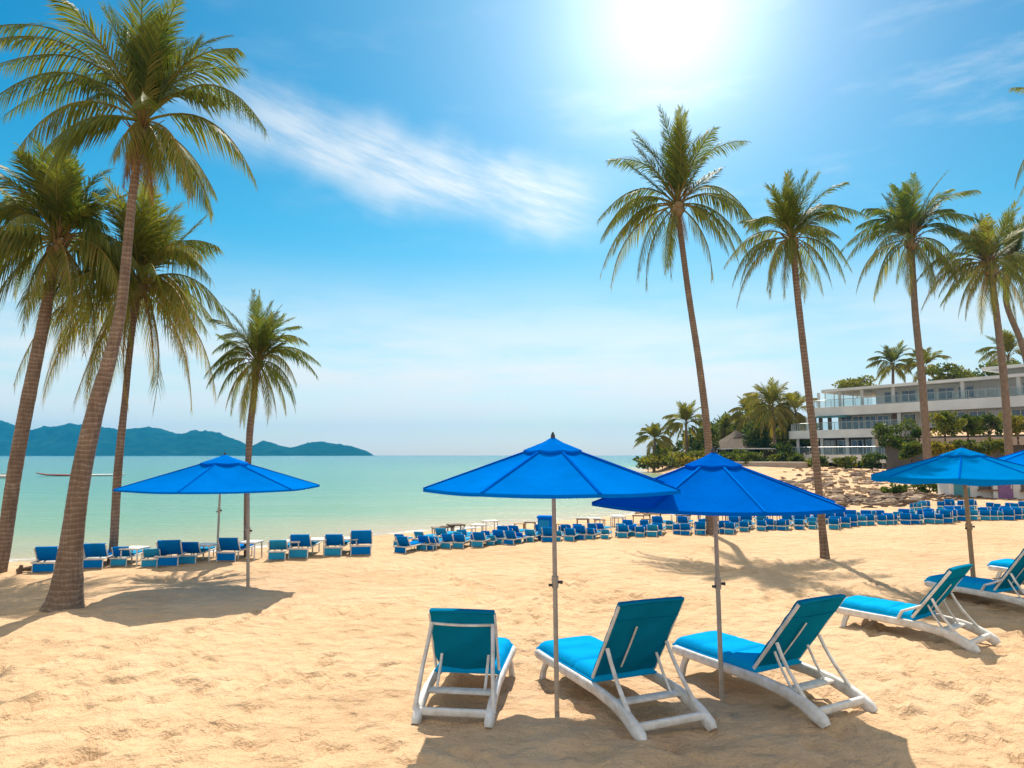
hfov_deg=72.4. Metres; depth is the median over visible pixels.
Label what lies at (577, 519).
beach table
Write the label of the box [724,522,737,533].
shore lounger
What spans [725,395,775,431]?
distant palm
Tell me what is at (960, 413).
window
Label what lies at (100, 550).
shore lounger
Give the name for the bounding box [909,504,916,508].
shore lounger
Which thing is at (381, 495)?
sea
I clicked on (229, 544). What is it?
shore lounger
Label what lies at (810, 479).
boulder
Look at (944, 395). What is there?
window
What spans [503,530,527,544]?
shore lounger
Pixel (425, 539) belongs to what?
shore lounger
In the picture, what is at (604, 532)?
shore lounger
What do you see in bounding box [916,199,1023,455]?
palm tree
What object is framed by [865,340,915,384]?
distant palm
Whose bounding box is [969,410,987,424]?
window
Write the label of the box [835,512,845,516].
shore lounger
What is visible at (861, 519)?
shore lounger
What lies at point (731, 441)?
thatched pavilion
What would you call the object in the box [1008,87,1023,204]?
palm tree
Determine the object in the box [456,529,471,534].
shore lounger
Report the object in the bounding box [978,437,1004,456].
shrub
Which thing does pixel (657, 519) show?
shore lounger
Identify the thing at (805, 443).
broadleaf tree
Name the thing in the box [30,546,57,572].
shore lounger
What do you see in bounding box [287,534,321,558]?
shore lounger
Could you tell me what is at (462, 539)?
shore lounger
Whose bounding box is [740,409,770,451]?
broadleaf tree
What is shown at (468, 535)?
shore lounger
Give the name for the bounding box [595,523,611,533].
shore lounger
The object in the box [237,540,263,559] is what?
side table
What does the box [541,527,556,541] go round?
shore lounger
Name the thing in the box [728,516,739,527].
shore lounger
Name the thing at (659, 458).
shrub
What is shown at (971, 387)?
window
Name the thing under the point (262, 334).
palm tree
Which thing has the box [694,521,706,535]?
shore lounger
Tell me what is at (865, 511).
shore lounger
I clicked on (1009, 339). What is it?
distant palm
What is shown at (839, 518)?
shore lounger
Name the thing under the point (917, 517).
shore lounger
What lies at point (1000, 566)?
sun lounger
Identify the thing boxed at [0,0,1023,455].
sky
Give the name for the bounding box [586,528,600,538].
shore lounger
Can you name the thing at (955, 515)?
shore lounger
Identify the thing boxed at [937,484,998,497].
beach kiosk
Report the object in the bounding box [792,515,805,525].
shore lounger
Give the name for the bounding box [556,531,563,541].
shore lounger
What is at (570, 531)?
shore lounger
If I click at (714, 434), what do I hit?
broadleaf tree
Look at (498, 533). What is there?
shore lounger
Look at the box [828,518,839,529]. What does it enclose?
shore lounger
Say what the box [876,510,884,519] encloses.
shore lounger
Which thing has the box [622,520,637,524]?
shore lounger
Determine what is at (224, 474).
beach umbrella
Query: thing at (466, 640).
sun lounger
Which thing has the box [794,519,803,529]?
shore lounger
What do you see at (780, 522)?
shore lounger
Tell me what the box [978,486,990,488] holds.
window
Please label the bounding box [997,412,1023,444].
shrub
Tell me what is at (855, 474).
boulder
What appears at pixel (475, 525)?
beach table
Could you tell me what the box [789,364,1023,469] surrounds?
hotel
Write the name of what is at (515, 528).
shore lounger
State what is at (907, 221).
palm tree
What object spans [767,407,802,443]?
broadleaf tree
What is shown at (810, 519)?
shore lounger
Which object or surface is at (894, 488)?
hedge bush
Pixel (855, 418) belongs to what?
window
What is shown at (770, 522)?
shore lounger
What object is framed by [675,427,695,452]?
broadleaf tree
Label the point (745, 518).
shore lounger
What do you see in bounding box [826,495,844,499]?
boulder
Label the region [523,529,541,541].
shore lounger
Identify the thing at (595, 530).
shore lounger
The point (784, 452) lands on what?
shrub
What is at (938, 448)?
shrub
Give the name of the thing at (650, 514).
beach table
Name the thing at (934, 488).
hedge bush
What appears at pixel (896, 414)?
window
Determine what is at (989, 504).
shore lounger
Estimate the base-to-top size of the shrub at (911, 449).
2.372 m
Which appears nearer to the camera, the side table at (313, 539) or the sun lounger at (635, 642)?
the sun lounger at (635, 642)
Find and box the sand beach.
[0,429,1023,767]
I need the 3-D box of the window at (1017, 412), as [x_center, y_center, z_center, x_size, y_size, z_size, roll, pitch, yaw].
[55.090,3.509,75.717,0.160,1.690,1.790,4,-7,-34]
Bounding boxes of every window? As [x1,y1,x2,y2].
[824,440,835,453]
[837,440,849,453]
[841,417,852,428]
[851,440,863,453]
[853,416,864,428]
[865,415,876,428]
[866,440,878,453]
[877,415,889,425]
[884,391,898,402]
[890,414,902,424]
[901,390,916,401]
[903,414,916,427]
[927,388,935,400]
[930,412,939,426]
[938,387,954,399]
[949,411,965,423]
[957,385,975,398]
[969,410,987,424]
[978,384,996,396]
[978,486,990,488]
[989,410,1001,419]
[999,382,1016,395]
[1011,408,1023,415]
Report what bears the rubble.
on the sand beach
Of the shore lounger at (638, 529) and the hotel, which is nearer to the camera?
the shore lounger at (638, 529)
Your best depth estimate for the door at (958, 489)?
36.10 m
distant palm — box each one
[633,423,675,470]
[662,400,710,452]
[710,413,742,451]
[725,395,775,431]
[740,377,806,454]
[775,391,816,448]
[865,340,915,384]
[898,346,951,381]
[975,328,1023,366]
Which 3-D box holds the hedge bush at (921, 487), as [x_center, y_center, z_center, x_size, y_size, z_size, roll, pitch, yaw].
[22.627,6.080,39.661,1.403,1.133,1.524,5,-8,-41]
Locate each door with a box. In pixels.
[954,484,969,496]
[998,485,1013,498]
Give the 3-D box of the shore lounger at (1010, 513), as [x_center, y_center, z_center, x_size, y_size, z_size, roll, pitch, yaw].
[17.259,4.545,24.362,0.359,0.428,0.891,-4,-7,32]
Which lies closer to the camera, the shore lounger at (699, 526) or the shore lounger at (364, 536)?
the shore lounger at (364, 536)
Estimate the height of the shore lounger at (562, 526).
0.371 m
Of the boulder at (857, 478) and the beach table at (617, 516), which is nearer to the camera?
the beach table at (617, 516)
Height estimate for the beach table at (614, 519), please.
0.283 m
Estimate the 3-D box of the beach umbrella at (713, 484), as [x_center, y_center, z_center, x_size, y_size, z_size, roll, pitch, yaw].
[1.900,1.914,6.484,2.153,2.647,2.153,-2,-6,19]
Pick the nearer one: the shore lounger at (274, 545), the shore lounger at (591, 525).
the shore lounger at (274, 545)
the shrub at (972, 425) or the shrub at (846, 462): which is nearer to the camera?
the shrub at (972, 425)
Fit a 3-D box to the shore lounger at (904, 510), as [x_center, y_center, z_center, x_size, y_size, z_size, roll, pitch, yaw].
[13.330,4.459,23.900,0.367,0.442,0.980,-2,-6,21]
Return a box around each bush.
[871,416,921,450]
[880,482,905,493]
[903,484,928,492]
[923,483,937,492]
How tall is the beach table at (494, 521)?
0.350 m
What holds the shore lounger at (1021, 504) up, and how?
on the sand beach
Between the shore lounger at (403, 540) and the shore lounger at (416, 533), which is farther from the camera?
the shore lounger at (416, 533)
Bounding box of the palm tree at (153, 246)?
[11,170,233,563]
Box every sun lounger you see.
[411,608,515,728]
[535,596,716,740]
[672,594,877,728]
[836,564,1000,652]
[924,548,1023,606]
[987,559,1014,578]
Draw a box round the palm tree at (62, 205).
[0,131,151,572]
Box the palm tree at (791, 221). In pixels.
[723,168,870,558]
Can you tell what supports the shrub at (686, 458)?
on the sand beach
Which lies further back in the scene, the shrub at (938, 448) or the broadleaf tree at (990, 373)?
the broadleaf tree at (990, 373)
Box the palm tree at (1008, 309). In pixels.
[961,210,1023,362]
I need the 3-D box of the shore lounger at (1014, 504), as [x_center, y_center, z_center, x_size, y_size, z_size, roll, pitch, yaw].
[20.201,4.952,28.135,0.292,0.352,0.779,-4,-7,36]
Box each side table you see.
[119,546,150,565]
[193,542,218,561]
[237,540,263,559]
[281,539,299,557]
[307,537,328,554]
[340,537,358,554]
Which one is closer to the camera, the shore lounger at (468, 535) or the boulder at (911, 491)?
the shore lounger at (468, 535)
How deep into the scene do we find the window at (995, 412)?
77.75 m
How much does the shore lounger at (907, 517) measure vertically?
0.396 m
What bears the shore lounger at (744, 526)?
on the sand beach
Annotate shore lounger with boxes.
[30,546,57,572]
[83,543,119,568]
[109,546,142,566]
[140,549,169,567]
[154,540,191,566]
[177,542,215,563]
[215,538,253,561]
[267,540,289,560]
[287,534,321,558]
[323,534,350,556]
[349,530,372,555]
[393,534,412,545]
[393,536,426,553]
[411,531,435,540]
[416,535,440,550]
[427,536,441,549]
[427,537,448,550]
[433,528,455,537]
[440,534,457,548]
[452,534,470,548]
[453,532,469,541]
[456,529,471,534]
[471,532,490,547]
[481,531,491,540]
[486,535,499,545]
[491,530,506,543]
[496,526,508,537]
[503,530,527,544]
[508,525,524,532]
[514,532,531,542]
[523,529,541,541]
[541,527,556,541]
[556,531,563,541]
[560,524,570,536]
[563,528,581,541]
[572,525,586,539]
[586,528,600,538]
[587,523,600,529]
[588,528,599,538]
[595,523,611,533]
[600,529,612,538]
[616,525,632,537]
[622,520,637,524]
[628,525,640,535]
[635,526,644,536]
[639,520,649,525]
[646,524,659,536]
[651,516,665,523]
[651,523,665,534]
[665,520,675,529]
[672,524,679,533]
[676,516,693,526]
[680,523,692,534]
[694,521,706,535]
[694,523,705,534]
[718,520,730,533]
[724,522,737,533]
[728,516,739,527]
[739,521,749,531]
[740,516,751,526]
[742,520,755,529]
[754,516,766,519]
[756,520,768,530]
[763,519,773,529]
[776,520,785,530]
[779,519,792,529]
[781,516,793,521]
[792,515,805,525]
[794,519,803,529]
[805,517,817,528]
[808,521,816,529]
[825,513,834,523]
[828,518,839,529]
[829,516,841,528]
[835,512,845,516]
[841,517,850,527]
[844,510,856,521]
[846,514,857,526]
[858,516,866,525]
[860,510,871,515]
[863,514,874,525]
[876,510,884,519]
[876,515,886,524]
[883,514,893,524]
[893,514,897,523]
[898,509,909,519]
[899,513,911,524]
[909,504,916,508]
[911,514,920,523]
[913,503,922,510]
[913,515,924,523]
[915,509,922,514]
[918,501,926,508]
[921,501,930,507]
[923,512,935,523]
[933,514,943,523]
[937,501,944,508]
[939,510,953,522]
[944,499,955,505]
[945,509,957,521]
[955,500,963,507]
[955,509,965,520]
[963,499,974,506]
[970,510,978,520]
[977,507,987,516]
[979,510,990,520]
[986,502,993,509]
[990,510,998,520]
[998,511,1003,519]
[1002,509,1014,520]
[1010,503,1018,506]
[1010,507,1022,518]
[1018,501,1023,508]
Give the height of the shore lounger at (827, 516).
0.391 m
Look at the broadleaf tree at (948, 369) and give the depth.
104.11 m
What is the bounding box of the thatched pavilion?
[714,431,774,455]
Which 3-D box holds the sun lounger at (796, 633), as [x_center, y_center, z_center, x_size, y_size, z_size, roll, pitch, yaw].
[2.347,2.381,6.540,0.694,0.983,1.800,3,-7,-30]
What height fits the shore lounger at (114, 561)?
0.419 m
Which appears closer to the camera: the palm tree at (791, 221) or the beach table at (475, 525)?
the palm tree at (791, 221)
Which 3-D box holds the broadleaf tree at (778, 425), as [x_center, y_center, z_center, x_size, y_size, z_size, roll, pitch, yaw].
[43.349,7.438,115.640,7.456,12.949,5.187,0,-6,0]
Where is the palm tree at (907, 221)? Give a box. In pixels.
[841,169,985,459]
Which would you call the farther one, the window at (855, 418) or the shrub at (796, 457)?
the window at (855, 418)
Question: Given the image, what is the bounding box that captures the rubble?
[779,466,937,505]
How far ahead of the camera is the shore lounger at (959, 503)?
28.51 m
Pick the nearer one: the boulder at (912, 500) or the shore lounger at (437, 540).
the shore lounger at (437, 540)
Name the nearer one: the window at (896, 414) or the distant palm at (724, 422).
the window at (896, 414)
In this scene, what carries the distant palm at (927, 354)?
on the sand beach
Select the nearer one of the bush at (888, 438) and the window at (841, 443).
the bush at (888, 438)
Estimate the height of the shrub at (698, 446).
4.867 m
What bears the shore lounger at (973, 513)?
on the sand beach
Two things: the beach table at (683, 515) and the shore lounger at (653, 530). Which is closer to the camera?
the shore lounger at (653, 530)
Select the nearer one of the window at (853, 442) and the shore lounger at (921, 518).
the shore lounger at (921, 518)
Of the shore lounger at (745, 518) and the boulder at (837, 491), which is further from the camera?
the boulder at (837, 491)
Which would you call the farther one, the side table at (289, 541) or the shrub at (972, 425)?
the shrub at (972, 425)
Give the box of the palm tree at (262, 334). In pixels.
[203,288,320,556]
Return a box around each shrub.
[632,454,653,471]
[639,448,685,469]
[667,450,704,464]
[682,441,717,461]
[718,450,729,457]
[721,449,761,460]
[734,451,763,464]
[763,442,798,461]
[786,453,812,466]
[805,454,828,467]
[831,455,857,468]
[857,451,887,471]
[898,440,922,462]
[929,410,967,441]
[931,439,955,456]
[949,439,982,453]
[954,413,984,439]
[976,412,1002,442]
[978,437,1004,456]
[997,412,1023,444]
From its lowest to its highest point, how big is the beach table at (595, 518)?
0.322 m
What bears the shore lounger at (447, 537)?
on the sand beach
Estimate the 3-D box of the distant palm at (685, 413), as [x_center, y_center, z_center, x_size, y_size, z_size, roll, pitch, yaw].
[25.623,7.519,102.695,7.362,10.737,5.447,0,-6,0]
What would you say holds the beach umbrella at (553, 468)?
on the sand beach
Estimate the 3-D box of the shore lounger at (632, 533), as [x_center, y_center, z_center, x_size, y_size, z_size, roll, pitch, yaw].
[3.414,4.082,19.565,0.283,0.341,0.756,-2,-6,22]
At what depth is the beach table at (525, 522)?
20.53 m
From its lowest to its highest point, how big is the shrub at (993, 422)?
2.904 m
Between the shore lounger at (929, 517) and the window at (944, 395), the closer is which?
the shore lounger at (929, 517)
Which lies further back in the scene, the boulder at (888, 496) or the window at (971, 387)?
the window at (971, 387)
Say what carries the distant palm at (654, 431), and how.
on the sand beach
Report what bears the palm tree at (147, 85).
on the sand beach
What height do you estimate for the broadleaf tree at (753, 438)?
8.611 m
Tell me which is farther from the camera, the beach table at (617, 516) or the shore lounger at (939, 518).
the shore lounger at (939, 518)
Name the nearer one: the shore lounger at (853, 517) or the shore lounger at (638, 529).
the shore lounger at (638, 529)
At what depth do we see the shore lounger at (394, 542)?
16.84 m
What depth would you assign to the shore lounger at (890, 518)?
22.18 m
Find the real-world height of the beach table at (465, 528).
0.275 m
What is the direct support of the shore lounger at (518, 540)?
on the sand beach
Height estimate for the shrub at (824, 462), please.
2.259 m
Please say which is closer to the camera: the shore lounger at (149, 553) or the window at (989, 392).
the shore lounger at (149, 553)
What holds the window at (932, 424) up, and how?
in the hotel
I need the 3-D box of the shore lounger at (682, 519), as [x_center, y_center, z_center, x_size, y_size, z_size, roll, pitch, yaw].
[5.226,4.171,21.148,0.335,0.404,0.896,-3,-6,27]
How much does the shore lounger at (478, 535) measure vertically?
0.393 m
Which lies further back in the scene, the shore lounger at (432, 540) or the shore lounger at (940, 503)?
the shore lounger at (940, 503)
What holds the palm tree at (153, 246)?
on the sand beach
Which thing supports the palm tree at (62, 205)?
on the sand beach
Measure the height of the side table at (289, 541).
0.408 m
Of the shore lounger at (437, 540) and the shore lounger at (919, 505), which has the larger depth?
the shore lounger at (919, 505)
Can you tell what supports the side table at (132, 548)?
on the sand beach
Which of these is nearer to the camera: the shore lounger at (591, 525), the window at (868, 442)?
the shore lounger at (591, 525)
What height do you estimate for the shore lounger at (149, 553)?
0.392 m
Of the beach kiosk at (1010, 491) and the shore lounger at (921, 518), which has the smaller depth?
the shore lounger at (921, 518)
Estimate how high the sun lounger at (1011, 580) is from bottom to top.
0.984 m
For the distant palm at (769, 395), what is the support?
on the sand beach
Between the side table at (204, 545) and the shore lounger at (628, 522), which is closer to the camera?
the side table at (204, 545)
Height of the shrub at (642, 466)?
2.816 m
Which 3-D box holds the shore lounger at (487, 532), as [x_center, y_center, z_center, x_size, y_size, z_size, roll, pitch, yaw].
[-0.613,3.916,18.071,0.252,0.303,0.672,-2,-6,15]
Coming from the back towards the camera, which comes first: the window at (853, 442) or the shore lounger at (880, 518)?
the window at (853, 442)
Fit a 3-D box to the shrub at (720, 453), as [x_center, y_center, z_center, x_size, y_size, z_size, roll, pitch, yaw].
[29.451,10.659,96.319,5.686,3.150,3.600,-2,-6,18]
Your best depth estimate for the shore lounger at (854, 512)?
22.76 m
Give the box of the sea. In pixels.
[0,456,662,561]
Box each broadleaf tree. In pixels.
[649,438,681,465]
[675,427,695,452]
[687,425,720,451]
[698,421,728,451]
[710,411,732,451]
[729,415,764,451]
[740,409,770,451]
[741,413,777,452]
[759,400,793,450]
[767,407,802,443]
[771,419,807,454]
[791,439,818,454]
[831,375,876,397]
[925,362,974,380]
[972,359,1021,376]
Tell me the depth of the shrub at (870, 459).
73.27 m
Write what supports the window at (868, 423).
in the hotel
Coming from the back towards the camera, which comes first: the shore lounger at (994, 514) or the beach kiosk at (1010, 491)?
the beach kiosk at (1010, 491)
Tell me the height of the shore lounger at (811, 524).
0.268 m
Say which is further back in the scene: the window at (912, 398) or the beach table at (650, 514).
the window at (912, 398)
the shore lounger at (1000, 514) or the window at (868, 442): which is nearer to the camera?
the shore lounger at (1000, 514)
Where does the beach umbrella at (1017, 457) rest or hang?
on the sand beach
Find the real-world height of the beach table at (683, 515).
0.341 m
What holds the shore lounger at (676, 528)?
on the sand beach
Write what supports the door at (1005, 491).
in the beach kiosk at (1010, 491)
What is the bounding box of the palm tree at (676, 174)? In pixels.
[597,103,764,534]
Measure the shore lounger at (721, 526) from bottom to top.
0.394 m
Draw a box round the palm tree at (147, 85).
[0,0,269,612]
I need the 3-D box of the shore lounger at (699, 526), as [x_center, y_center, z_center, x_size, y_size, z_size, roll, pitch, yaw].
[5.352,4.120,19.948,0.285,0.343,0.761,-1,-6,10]
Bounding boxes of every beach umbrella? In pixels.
[113,452,319,589]
[216,455,221,555]
[423,432,680,711]
[592,447,845,700]
[871,445,1023,595]
[998,450,1023,464]
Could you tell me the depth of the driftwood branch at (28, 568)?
13.13 m
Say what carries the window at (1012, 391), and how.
in the hotel
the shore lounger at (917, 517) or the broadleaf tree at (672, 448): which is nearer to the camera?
the shore lounger at (917, 517)
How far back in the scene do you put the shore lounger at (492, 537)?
17.07 m
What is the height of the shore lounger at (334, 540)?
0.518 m
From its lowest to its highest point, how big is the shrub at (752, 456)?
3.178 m
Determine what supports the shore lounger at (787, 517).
on the sand beach
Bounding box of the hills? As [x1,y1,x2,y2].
[0,420,373,455]
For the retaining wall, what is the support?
on the sand beach
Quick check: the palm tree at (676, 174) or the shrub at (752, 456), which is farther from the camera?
the shrub at (752, 456)
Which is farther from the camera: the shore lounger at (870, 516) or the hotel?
the hotel
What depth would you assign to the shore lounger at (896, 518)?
22.53 m
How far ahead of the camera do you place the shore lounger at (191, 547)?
14.42 m
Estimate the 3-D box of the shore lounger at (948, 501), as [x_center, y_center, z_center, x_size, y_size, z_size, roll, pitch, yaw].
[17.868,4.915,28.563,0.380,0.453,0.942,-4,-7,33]
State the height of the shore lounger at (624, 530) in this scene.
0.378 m
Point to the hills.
(61, 440)
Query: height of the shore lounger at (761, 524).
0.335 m
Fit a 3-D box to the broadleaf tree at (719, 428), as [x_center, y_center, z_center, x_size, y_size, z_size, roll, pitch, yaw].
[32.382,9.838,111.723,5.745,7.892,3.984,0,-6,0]
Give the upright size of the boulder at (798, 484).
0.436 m
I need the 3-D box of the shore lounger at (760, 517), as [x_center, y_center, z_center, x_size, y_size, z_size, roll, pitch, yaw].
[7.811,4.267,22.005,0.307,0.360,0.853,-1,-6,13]
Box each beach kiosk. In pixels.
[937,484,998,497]
[991,485,1023,498]
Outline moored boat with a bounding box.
[36,472,125,475]
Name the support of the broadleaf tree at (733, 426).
on the sand beach
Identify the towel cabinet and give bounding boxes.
[537,515,551,539]
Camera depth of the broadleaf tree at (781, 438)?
100.34 m
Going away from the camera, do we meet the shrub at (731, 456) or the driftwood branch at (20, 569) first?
the driftwood branch at (20, 569)
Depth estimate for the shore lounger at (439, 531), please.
17.61 m
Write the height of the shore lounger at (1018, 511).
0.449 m
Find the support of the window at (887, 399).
in the hotel
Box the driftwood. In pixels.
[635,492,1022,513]
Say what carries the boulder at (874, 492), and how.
on the sand beach
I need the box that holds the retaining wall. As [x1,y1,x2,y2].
[734,461,807,467]
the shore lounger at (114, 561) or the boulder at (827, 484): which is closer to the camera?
the shore lounger at (114, 561)
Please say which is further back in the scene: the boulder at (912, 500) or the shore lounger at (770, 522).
the boulder at (912, 500)
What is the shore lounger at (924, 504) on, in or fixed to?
on the sand beach
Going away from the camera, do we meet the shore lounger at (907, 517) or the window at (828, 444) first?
the shore lounger at (907, 517)
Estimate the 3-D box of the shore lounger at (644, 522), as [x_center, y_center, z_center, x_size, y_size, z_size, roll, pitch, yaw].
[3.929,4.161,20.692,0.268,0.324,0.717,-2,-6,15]
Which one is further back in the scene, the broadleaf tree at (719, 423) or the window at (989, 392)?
the broadleaf tree at (719, 423)
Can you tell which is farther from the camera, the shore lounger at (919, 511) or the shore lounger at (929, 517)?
the shore lounger at (919, 511)
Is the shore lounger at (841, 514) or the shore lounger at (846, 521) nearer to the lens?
the shore lounger at (846, 521)
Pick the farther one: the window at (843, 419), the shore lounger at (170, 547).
the window at (843, 419)
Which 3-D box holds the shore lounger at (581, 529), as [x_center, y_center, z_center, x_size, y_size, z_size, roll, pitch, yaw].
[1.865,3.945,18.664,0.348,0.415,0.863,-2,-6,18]
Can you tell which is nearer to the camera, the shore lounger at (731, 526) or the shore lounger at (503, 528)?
the shore lounger at (503, 528)
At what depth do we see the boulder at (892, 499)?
31.66 m
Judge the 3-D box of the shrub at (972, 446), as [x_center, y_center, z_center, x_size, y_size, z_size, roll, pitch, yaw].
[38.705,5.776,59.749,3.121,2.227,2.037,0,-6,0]
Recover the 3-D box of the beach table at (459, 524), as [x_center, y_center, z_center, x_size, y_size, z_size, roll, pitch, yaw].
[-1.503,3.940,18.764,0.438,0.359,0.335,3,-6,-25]
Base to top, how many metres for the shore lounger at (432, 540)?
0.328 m
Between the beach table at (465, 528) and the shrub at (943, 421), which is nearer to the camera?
the beach table at (465, 528)
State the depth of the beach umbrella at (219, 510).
15.32 m
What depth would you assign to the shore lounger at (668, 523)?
20.64 m
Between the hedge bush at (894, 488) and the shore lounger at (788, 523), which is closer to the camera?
the shore lounger at (788, 523)
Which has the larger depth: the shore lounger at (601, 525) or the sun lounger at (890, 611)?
the shore lounger at (601, 525)
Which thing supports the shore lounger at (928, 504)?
on the sand beach
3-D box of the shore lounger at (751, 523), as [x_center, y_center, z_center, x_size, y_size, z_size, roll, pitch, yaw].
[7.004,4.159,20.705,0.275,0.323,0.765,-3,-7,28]
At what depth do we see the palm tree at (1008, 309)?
66.94 m
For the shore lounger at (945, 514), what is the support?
on the sand beach
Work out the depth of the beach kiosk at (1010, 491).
35.15 m
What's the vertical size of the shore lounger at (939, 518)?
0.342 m
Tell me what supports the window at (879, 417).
in the hotel
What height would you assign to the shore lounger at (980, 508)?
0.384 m
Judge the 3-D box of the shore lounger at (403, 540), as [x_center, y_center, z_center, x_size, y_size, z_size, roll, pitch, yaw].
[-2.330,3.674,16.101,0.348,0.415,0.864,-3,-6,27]
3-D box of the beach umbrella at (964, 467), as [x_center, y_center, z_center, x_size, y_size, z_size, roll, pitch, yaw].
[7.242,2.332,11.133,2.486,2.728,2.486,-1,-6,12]
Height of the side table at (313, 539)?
0.408 m
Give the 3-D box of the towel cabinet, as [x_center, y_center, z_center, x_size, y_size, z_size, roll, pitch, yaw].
[0.888,3.796,18.451,0.420,0.630,0.380,-1,-6,11]
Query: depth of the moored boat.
81.80 m
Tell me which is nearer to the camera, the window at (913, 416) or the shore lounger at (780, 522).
the shore lounger at (780, 522)
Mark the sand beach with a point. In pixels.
(312, 661)
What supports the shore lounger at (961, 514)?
on the sand beach
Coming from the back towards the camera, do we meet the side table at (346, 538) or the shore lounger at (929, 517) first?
the shore lounger at (929, 517)
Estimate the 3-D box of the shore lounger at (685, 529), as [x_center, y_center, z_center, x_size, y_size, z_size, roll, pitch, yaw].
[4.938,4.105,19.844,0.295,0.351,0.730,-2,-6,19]
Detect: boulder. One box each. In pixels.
[785,480,795,483]
[791,483,804,486]
[806,477,813,481]
[822,482,833,486]
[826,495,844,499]
[829,490,843,493]
[849,472,862,475]
[852,476,863,479]
[867,490,883,495]
[881,495,898,499]
[885,498,896,501]
[902,497,924,503]
[906,489,920,493]
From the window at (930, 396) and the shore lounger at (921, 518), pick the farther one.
the window at (930, 396)
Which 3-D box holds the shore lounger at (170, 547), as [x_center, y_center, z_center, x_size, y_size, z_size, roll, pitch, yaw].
[-6.969,3.459,14.478,0.476,0.567,1.180,1,-6,-11]
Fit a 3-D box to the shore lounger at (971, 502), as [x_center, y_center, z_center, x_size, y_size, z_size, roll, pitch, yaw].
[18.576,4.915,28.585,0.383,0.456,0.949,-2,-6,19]
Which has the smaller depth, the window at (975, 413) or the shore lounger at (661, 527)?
the shore lounger at (661, 527)
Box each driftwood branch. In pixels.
[16,560,39,571]
[16,565,22,573]
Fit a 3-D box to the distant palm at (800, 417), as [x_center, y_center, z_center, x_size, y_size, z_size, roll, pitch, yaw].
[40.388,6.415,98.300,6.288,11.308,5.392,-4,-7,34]
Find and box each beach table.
[446,523,465,530]
[462,527,476,531]
[470,524,486,531]
[482,520,498,530]
[524,521,535,529]
[576,518,588,527]
[588,517,600,522]
[609,517,622,525]
[611,515,625,526]
[649,513,661,522]
[675,514,690,525]
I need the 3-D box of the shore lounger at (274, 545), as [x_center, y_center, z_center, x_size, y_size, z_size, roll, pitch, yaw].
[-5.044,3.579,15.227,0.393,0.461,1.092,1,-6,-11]
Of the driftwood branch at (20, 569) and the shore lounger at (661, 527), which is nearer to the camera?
the driftwood branch at (20, 569)
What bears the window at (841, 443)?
in the hotel
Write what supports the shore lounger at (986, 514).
on the sand beach
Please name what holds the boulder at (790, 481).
on the sand beach

